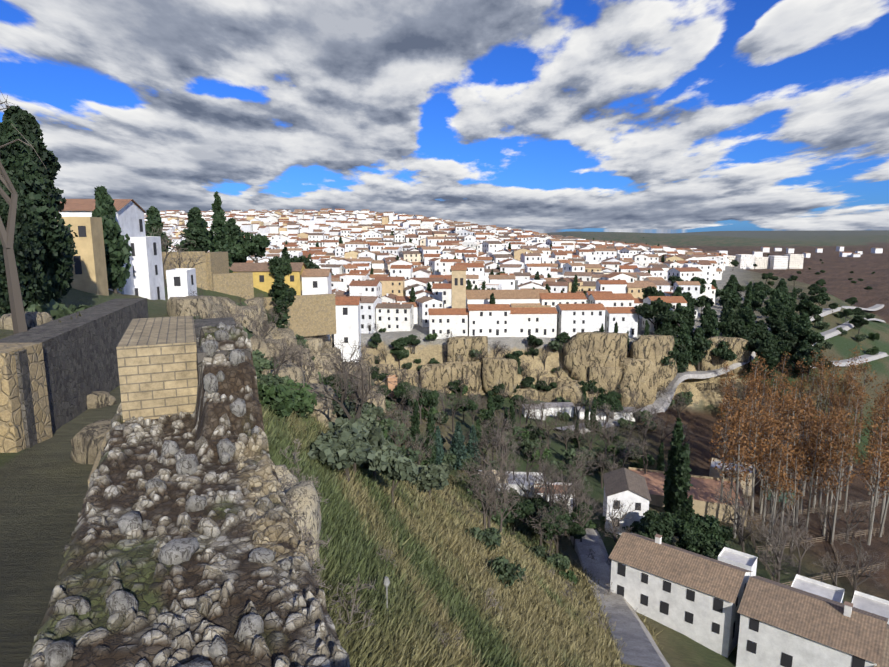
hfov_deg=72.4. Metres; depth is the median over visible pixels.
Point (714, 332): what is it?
conifer tree
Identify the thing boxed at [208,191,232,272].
cypress tree
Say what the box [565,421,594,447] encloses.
bare tree
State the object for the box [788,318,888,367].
road track
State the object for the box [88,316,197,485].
ashlar block wall
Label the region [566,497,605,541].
bare tree
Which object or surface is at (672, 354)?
broad tree
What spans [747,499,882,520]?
paddock fence
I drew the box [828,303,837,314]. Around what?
broad tree
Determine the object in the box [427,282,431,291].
cypress tree
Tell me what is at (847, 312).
broad tree
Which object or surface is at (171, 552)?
wall top stones
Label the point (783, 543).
bare tree
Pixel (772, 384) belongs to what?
poplar tree
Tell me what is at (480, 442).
bare tree
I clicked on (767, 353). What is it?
conifer tree
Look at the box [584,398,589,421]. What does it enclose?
cypress tree
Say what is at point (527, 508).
shrub
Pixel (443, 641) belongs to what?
bare shrub
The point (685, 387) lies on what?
bare tree
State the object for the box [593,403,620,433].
bare tree
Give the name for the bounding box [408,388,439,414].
broad tree
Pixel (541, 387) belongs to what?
broad tree
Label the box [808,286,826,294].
broad tree
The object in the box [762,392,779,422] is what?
poplar tree
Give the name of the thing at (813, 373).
poplar tree
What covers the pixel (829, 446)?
poplar tree
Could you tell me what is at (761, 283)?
conifer tree
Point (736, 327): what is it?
broad tree
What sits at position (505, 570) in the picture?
bush
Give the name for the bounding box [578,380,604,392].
broad tree
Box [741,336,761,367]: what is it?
broad tree
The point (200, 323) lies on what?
wall
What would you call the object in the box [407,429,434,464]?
bare tree
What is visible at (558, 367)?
bare tree
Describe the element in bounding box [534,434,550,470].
bare tree
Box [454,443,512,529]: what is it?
bare tree
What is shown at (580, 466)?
bare tree
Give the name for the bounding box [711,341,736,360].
broad tree
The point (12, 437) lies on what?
stone pillar
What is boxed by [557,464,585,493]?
bare tree
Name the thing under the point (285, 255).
cypress tree
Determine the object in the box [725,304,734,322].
cypress tree
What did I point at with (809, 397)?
poplar tree
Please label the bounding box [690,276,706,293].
broad tree
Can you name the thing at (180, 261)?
bare tree
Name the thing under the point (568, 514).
broad tree
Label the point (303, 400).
bush
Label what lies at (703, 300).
broad tree
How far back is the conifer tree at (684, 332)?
200.37 m
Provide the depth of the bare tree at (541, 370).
200.26 m
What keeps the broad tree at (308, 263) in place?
on the terrain
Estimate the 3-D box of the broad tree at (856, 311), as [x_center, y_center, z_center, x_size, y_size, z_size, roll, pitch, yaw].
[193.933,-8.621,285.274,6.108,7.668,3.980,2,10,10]
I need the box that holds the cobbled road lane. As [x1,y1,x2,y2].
[568,504,669,666]
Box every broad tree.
[229,231,270,262]
[268,256,291,274]
[269,284,296,301]
[290,255,320,268]
[321,374,353,400]
[370,333,381,349]
[370,366,387,380]
[376,385,391,396]
[390,337,406,349]
[393,381,414,407]
[394,348,408,366]
[404,334,420,353]
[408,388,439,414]
[428,358,439,363]
[447,380,462,397]
[450,398,477,421]
[487,386,504,395]
[492,394,504,421]
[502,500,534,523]
[505,350,522,361]
[509,394,526,417]
[521,376,534,386]
[523,494,552,511]
[524,347,538,359]
[527,335,543,355]
[528,511,544,528]
[534,519,562,551]
[535,380,551,389]
[539,505,569,542]
[546,382,556,390]
[555,332,569,343]
[559,507,578,538]
[566,522,585,547]
[570,502,592,530]
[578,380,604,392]
[596,395,623,421]
[597,391,621,404]
[630,510,674,532]
[633,520,669,532]
[635,299,676,334]
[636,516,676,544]
[638,532,664,542]
[641,286,665,298]
[654,324,677,335]
[659,512,681,544]
[661,349,679,366]
[668,275,686,285]
[670,307,691,328]
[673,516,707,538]
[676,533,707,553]
[682,292,697,305]
[688,335,712,370]
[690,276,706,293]
[693,513,733,540]
[694,295,714,316]
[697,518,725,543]
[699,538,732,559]
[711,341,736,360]
[715,289,742,307]
[718,319,733,334]
[719,311,736,321]
[723,283,743,290]
[727,320,750,336]
[727,332,746,343]
[730,260,738,267]
[733,307,756,324]
[734,318,746,323]
[740,299,759,309]
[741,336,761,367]
[746,323,772,338]
[758,298,788,316]
[761,272,778,283]
[763,284,771,294]
[764,335,780,345]
[766,288,793,306]
[770,319,797,332]
[771,287,790,296]
[774,340,791,361]
[775,332,797,360]
[783,306,797,318]
[787,275,797,285]
[787,312,799,325]
[788,345,822,355]
[789,348,833,381]
[792,325,824,346]
[795,299,822,318]
[798,292,808,298]
[807,283,817,295]
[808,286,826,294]
[812,292,829,305]
[816,279,825,286]
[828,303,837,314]
[843,308,853,321]
[845,297,857,305]
[850,315,868,333]
[851,307,864,315]
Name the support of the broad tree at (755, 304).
on the terrain
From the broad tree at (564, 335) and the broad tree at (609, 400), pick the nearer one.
the broad tree at (609, 400)
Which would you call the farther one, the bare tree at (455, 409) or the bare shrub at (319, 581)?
the bare tree at (455, 409)
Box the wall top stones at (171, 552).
[42,321,291,666]
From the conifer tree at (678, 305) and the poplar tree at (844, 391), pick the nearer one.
the poplar tree at (844, 391)
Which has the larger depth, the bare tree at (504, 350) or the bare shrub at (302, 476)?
the bare tree at (504, 350)
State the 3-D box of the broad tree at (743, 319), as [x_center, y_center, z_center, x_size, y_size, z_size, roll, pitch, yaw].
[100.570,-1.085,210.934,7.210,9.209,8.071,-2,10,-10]
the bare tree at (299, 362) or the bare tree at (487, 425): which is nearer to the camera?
the bare tree at (299, 362)
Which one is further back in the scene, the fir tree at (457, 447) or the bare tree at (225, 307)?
the fir tree at (457, 447)
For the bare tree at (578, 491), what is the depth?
103.86 m
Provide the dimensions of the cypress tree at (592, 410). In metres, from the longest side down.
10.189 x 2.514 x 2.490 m
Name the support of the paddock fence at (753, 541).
on the terrain
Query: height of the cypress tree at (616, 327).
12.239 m
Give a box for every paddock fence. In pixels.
[746,522,775,580]
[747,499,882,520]
[755,528,883,552]
[782,562,884,585]
[819,510,860,591]
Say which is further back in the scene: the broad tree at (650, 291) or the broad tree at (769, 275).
the broad tree at (769, 275)
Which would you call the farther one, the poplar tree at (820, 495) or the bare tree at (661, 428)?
the bare tree at (661, 428)
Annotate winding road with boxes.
[553,304,884,433]
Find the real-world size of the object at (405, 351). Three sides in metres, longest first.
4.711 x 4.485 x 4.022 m
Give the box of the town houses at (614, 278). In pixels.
[144,208,882,339]
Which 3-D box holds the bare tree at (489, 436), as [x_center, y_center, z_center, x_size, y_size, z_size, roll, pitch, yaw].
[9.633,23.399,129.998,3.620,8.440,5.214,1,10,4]
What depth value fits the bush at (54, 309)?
26.12 m
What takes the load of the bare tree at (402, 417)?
on the terrain
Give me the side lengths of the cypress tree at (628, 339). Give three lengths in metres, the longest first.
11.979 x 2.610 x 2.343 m
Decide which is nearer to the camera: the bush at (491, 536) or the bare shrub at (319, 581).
the bare shrub at (319, 581)
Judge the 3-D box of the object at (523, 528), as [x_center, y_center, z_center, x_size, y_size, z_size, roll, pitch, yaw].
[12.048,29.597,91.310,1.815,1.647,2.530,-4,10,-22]
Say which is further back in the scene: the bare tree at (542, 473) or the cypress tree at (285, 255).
the cypress tree at (285, 255)
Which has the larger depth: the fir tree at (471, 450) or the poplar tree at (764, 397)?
the poplar tree at (764, 397)
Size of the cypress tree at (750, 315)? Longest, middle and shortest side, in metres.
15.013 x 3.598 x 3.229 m
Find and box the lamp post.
[383,576,389,610]
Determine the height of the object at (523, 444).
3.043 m
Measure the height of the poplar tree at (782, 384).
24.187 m
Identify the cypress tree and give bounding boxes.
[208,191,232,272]
[209,229,214,251]
[271,267,292,327]
[282,247,290,262]
[408,406,420,463]
[409,287,416,301]
[423,408,436,465]
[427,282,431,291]
[466,279,472,289]
[475,419,483,460]
[481,281,485,289]
[485,392,495,443]
[489,293,495,303]
[503,407,508,429]
[509,401,514,415]
[509,408,515,434]
[534,271,539,279]
[545,284,550,292]
[572,275,578,290]
[573,420,579,448]
[580,387,586,405]
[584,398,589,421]
[589,396,596,428]
[613,321,618,332]
[626,331,629,351]
[644,320,649,334]
[656,442,664,470]
[663,418,684,512]
[672,443,692,519]
[683,495,694,521]
[686,296,694,328]
[688,303,695,334]
[721,290,729,316]
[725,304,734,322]
[743,281,752,308]
[746,307,754,337]
[789,306,795,320]
[789,322,794,348]
[792,287,796,303]
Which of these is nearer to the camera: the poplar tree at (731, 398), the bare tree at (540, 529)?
the bare tree at (540, 529)
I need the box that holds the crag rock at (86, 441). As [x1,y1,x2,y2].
[0,295,385,464]
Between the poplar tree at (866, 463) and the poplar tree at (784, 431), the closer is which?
the poplar tree at (866, 463)
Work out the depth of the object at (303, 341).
113.55 m
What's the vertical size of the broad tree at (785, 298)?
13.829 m
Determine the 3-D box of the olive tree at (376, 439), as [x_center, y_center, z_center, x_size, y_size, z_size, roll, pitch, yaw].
[-6.370,7.900,41.832,3.753,4.471,3.875,-8,13,-40]
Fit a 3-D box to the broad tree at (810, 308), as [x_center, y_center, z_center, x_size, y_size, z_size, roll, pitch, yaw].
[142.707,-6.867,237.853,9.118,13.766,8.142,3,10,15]
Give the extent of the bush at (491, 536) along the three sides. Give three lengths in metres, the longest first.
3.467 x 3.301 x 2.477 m
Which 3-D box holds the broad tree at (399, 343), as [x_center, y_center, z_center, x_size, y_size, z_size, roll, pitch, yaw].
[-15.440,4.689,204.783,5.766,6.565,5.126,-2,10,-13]
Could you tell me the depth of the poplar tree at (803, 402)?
162.50 m
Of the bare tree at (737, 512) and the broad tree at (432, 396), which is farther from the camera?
the broad tree at (432, 396)
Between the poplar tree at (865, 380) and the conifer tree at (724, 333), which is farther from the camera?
the conifer tree at (724, 333)
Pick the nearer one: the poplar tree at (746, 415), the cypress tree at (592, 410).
the poplar tree at (746, 415)
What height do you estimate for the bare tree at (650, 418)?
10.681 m
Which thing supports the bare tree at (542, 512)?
on the terrain
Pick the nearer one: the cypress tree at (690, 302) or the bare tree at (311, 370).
the bare tree at (311, 370)
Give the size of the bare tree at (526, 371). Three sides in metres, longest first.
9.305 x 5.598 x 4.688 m
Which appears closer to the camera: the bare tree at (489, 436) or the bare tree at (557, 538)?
the bare tree at (557, 538)
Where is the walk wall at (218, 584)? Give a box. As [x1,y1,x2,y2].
[23,324,349,666]
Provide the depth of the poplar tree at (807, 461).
135.94 m
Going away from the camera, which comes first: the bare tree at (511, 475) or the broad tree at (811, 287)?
the bare tree at (511, 475)
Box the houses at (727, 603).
[55,199,888,666]
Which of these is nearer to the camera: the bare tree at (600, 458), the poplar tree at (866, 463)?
the poplar tree at (866, 463)
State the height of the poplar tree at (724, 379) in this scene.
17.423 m
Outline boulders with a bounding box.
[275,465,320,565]
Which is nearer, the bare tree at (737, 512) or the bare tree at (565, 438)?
the bare tree at (737, 512)
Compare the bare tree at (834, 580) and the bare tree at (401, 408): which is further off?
the bare tree at (401, 408)
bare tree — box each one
[0,92,46,333]
[148,225,195,286]
[165,246,213,269]
[187,306,223,318]
[188,285,207,297]
[203,305,246,324]
[220,298,248,325]
[235,293,249,305]
[246,312,272,344]
[247,305,277,338]
[257,293,267,304]
[266,307,277,322]
[267,336,304,374]
[269,345,290,363]
[270,332,319,362]
[281,342,314,371]
[292,349,404,421]
[295,352,323,382]
[316,334,377,400]
[360,344,371,360]
[360,366,374,400]
[364,383,388,406]
[377,407,408,443]
[378,364,392,384]
[379,345,388,362]
[384,412,412,446]
[387,395,411,421]
[391,371,405,385]
[396,366,414,381]
[396,407,420,444]
[405,383,428,423]
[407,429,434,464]
[412,369,426,389]
[421,413,448,432]
[437,391,453,410]
[439,383,455,401]
[448,391,467,432]
[451,373,471,398]
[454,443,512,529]
[457,451,499,500]
[464,463,504,516]
[468,433,498,465]
[469,393,479,410]
[469,403,481,423]
[469,474,513,528]
[472,423,490,466]
[472,466,497,488]
[474,345,488,359]
[475,418,489,444]
[477,428,524,465]
[482,417,535,460]
[483,426,495,459]
[486,412,509,449]
[487,340,504,356]
[488,436,510,467]
[491,446,520,487]
[493,463,516,501]
[496,342,510,357]
[496,485,523,531]
[497,387,508,407]
[507,453,520,479]
[513,392,541,412]
[514,469,543,498]
[515,396,528,424]
[517,357,528,379]
[521,363,533,378]
[521,448,545,480]
[522,483,557,506]
[523,401,533,426]
[526,400,547,426]
[526,508,553,545]
[527,455,562,499]
[529,464,547,494]
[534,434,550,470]
[534,467,562,506]
[535,367,548,379]
[536,410,559,448]
[536,505,553,520]
[537,344,553,369]
[538,371,546,390]
[539,398,550,424]
[541,474,579,507]
[545,462,557,491]
[545,477,585,504]
[546,399,564,429]
[546,508,569,552]
[548,480,582,536]
[549,361,569,377]
[554,418,578,458]
[556,335,566,361]
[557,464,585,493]
[560,455,601,486]
[563,478,591,509]
[565,391,586,419]
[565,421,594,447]
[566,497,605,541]
[567,474,593,506]
[572,419,604,456]
[575,448,595,469]
[580,396,606,413]
[586,410,601,436]
[591,452,605,487]
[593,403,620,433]
[594,498,641,541]
[599,425,619,456]
[599,515,631,542]
[601,423,617,444]
[601,455,612,475]
[607,459,620,472]
[608,441,633,470]
[612,405,645,437]
[613,384,627,392]
[617,436,644,467]
[621,421,634,441]
[624,398,646,416]
[628,389,640,404]
[630,439,650,473]
[637,426,646,453]
[639,408,662,444]
[643,406,663,420]
[655,413,676,442]
[658,386,669,394]
[666,396,697,418]
[668,425,702,445]
[678,381,691,392]
[712,483,757,544]
[713,502,778,552]
[746,517,792,581]
[755,536,799,581]
[759,504,796,568]
[762,475,796,528]
[762,487,798,517]
[782,509,810,558]
[783,527,816,573]
[809,499,844,542]
[813,550,856,586]
[831,523,868,574]
[841,495,879,543]
[844,545,888,597]
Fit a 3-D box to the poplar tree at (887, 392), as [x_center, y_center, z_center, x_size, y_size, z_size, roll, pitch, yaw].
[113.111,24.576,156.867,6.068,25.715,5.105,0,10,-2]
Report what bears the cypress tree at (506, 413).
on the terrain
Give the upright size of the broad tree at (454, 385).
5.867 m
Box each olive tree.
[307,422,374,482]
[322,417,384,475]
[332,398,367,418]
[348,412,380,428]
[358,438,402,479]
[367,404,383,419]
[368,450,418,505]
[409,463,448,501]
[434,463,452,475]
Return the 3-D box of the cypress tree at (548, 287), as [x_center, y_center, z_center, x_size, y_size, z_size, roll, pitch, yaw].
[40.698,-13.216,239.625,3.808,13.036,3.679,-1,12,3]
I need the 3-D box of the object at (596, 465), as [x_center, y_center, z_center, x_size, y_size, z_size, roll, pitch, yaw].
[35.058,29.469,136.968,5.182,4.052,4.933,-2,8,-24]
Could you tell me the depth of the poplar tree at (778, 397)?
162.96 m
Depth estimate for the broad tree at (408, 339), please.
204.05 m
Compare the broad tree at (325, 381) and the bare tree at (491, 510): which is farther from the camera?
the broad tree at (325, 381)
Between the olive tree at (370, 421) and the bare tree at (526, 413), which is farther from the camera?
the bare tree at (526, 413)
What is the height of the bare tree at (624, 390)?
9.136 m
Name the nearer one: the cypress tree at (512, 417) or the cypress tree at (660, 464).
the cypress tree at (660, 464)
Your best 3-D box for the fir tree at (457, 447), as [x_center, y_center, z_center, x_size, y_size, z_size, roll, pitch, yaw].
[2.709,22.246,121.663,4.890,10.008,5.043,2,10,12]
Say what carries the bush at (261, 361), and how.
on the terrain
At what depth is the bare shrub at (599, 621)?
57.02 m
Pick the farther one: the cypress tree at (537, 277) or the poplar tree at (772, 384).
the cypress tree at (537, 277)
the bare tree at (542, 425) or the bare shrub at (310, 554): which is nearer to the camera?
the bare shrub at (310, 554)
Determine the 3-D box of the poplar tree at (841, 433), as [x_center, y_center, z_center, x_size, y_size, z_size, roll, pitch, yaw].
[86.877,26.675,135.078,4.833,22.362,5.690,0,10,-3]
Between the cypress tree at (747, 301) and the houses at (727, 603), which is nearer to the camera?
the houses at (727, 603)
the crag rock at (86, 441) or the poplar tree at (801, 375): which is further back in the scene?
the poplar tree at (801, 375)
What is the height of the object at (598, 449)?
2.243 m
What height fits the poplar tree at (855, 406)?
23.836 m
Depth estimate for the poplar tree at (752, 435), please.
119.91 m
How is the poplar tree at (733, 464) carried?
on the terrain
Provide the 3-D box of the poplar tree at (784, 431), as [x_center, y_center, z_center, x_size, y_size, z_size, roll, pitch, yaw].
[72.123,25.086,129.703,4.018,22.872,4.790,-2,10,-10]
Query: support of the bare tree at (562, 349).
on the terrain
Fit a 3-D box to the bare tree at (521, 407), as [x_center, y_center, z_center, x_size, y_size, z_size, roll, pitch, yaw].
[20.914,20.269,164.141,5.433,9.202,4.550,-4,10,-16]
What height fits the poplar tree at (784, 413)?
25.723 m
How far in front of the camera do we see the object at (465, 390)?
183.47 m
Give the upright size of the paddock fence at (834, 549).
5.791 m
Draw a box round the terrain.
[0,227,888,666]
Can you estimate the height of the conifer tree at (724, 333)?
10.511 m
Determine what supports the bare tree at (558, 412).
on the terrain
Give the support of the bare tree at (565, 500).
on the terrain
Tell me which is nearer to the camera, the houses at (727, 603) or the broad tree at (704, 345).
the houses at (727, 603)
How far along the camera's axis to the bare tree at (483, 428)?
135.51 m
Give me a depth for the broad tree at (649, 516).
93.72 m
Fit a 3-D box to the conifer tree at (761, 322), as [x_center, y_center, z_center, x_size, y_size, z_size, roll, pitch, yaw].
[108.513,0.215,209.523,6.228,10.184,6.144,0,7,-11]
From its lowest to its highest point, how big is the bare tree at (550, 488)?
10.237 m
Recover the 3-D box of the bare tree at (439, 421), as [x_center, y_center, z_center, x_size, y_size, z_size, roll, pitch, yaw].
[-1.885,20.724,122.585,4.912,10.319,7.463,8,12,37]
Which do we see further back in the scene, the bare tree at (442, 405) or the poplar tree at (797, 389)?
the poplar tree at (797, 389)
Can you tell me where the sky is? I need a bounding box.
[0,0,888,232]
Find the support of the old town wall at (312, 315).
on the terrain
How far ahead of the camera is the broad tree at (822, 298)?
275.01 m
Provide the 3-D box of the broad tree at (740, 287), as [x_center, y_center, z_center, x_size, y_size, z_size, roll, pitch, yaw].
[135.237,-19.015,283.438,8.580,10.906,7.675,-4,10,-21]
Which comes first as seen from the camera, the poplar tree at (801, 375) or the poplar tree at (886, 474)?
the poplar tree at (886, 474)
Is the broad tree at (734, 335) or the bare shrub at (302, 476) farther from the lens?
the broad tree at (734, 335)
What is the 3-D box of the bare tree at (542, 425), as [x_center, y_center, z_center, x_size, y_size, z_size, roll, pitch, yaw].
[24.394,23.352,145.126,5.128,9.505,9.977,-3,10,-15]
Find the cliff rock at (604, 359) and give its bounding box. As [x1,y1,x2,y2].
[361,332,748,406]
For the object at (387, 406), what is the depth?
148.28 m
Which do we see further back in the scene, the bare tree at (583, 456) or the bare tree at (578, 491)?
the bare tree at (583, 456)
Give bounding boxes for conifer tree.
[0,119,77,303]
[0,175,54,316]
[2,105,77,294]
[91,186,132,293]
[145,206,171,251]
[175,207,210,252]
[224,217,246,262]
[664,321,676,342]
[672,286,682,295]
[674,303,685,335]
[674,323,695,361]
[675,337,688,372]
[691,327,705,365]
[699,302,710,328]
[702,309,720,337]
[710,279,717,298]
[711,329,718,335]
[721,324,732,336]
[724,274,741,296]
[740,321,745,328]
[751,282,763,310]
[752,320,767,343]
[754,337,778,378]
[758,281,766,300]
[765,302,789,335]
[776,278,787,289]
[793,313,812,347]
[794,340,812,376]
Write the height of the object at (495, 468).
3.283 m
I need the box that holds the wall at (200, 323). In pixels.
[193,317,250,385]
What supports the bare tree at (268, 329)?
on the terrain
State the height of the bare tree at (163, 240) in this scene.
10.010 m
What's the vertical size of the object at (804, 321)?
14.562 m
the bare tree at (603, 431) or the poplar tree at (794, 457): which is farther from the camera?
the bare tree at (603, 431)
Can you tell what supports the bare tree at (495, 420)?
on the terrain
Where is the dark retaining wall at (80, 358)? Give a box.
[0,298,148,447]
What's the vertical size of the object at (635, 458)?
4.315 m
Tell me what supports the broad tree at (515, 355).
on the terrain
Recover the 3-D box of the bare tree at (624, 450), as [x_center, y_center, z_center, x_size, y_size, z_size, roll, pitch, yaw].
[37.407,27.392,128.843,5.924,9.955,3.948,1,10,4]
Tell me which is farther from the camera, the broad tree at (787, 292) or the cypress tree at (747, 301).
the broad tree at (787, 292)
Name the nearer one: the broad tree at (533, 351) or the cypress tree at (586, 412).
the cypress tree at (586, 412)
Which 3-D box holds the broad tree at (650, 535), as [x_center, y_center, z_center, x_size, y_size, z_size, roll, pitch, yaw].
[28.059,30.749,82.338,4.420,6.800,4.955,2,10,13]
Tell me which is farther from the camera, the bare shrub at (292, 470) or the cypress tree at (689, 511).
the cypress tree at (689, 511)
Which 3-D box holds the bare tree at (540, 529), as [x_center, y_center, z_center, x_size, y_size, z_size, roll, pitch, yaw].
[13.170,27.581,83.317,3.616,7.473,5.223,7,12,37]
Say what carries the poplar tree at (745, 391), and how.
on the terrain
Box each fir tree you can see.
[434,426,446,464]
[449,421,469,469]
[466,425,480,465]
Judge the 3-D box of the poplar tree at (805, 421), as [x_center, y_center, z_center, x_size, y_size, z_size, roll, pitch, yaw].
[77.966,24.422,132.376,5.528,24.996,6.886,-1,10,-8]
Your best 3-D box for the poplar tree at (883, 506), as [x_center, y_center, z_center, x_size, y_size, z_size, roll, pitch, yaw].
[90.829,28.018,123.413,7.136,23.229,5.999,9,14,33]
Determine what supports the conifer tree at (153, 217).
on the terrain
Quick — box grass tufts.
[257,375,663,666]
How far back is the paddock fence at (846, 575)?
96.49 m
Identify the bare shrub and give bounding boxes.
[277,471,298,491]
[279,439,301,469]
[285,494,320,553]
[289,467,305,481]
[290,508,318,546]
[293,467,319,483]
[296,519,318,565]
[298,527,330,585]
[302,475,328,503]
[307,552,331,589]
[328,577,375,638]
[376,547,395,566]
[427,621,462,647]
[484,587,498,613]
[559,580,573,599]
[595,612,613,632]
[603,582,611,594]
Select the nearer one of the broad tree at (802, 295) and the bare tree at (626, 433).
the bare tree at (626, 433)
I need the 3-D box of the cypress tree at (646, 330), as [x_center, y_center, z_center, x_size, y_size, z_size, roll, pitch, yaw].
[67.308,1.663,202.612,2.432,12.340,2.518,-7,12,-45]
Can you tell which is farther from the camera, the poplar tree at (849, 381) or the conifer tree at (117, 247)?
the poplar tree at (849, 381)
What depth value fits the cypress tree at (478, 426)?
126.08 m
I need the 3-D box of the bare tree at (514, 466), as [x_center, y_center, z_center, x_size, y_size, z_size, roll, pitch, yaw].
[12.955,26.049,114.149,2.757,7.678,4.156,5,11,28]
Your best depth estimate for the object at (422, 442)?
122.83 m
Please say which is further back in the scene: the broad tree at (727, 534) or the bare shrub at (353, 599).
the broad tree at (727, 534)
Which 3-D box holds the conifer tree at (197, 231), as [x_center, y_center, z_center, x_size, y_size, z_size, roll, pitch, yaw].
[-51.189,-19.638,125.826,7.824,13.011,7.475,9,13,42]
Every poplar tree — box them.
[708,394,745,502]
[716,373,742,443]
[718,361,731,411]
[718,383,737,455]
[718,403,754,537]
[720,376,739,448]
[721,420,752,497]
[724,415,757,496]
[733,369,754,448]
[734,398,755,456]
[737,400,748,432]
[738,389,755,454]
[738,391,766,501]
[741,356,766,441]
[742,401,762,463]
[744,403,774,515]
[745,375,764,431]
[746,353,767,397]
[748,408,785,513]
[752,362,771,435]
[754,385,777,477]
[754,412,785,529]
[756,414,776,504]
[756,438,788,544]
[759,398,779,475]
[760,377,771,438]
[761,370,784,417]
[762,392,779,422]
[762,430,789,548]
[763,366,779,435]
[765,393,795,513]
[767,416,803,543]
[770,373,796,430]
[770,399,793,501]
[774,351,792,391]
[777,382,798,473]
[778,384,797,460]
[782,403,814,524]
[783,398,820,524]
[786,389,818,498]
[786,446,805,545]
[787,381,797,428]
[790,378,802,418]
[790,394,812,452]
[792,358,809,416]
[792,411,821,512]
[793,387,811,445]
[796,382,805,432]
[798,383,818,439]
[798,403,818,481]
[800,419,829,531]
[803,411,820,495]
[804,350,821,406]
[809,363,828,415]
[809,407,826,485]
[809,412,829,512]
[811,409,831,503]
[813,356,832,414]
[813,412,845,535]
[816,373,836,418]
[816,409,857,543]
[817,348,829,403]
[817,403,839,507]
[823,366,843,440]
[823,392,842,487]
[825,357,842,414]
[826,355,839,411]
[827,406,850,498]
[828,389,848,428]
[828,408,853,511]
[836,374,850,407]
[836,376,849,419]
[838,371,859,441]
[838,374,853,426]
[838,418,859,499]
[840,422,865,512]
[844,345,863,406]
[844,356,860,409]
[845,373,863,436]
[845,387,865,476]
[848,357,878,442]
[848,389,868,469]
[858,415,888,544]
[861,424,888,532]
[862,406,885,494]
[866,382,888,461]
[870,382,888,474]
[873,398,888,505]
[877,377,888,440]
[877,428,888,523]
[878,432,888,536]
[879,450,888,543]
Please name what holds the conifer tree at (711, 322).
on the terrain
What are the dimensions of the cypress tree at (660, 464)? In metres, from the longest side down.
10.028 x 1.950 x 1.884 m
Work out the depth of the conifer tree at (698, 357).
202.31 m
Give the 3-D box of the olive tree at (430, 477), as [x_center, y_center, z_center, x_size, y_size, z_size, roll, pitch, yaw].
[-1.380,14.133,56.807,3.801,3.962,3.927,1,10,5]
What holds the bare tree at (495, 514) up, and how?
on the terrain
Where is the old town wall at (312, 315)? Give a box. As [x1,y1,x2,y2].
[162,251,335,336]
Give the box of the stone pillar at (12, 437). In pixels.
[0,343,52,452]
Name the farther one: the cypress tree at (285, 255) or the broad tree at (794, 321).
the broad tree at (794, 321)
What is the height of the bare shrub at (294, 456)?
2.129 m
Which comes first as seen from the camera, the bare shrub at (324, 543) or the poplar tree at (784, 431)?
the bare shrub at (324, 543)

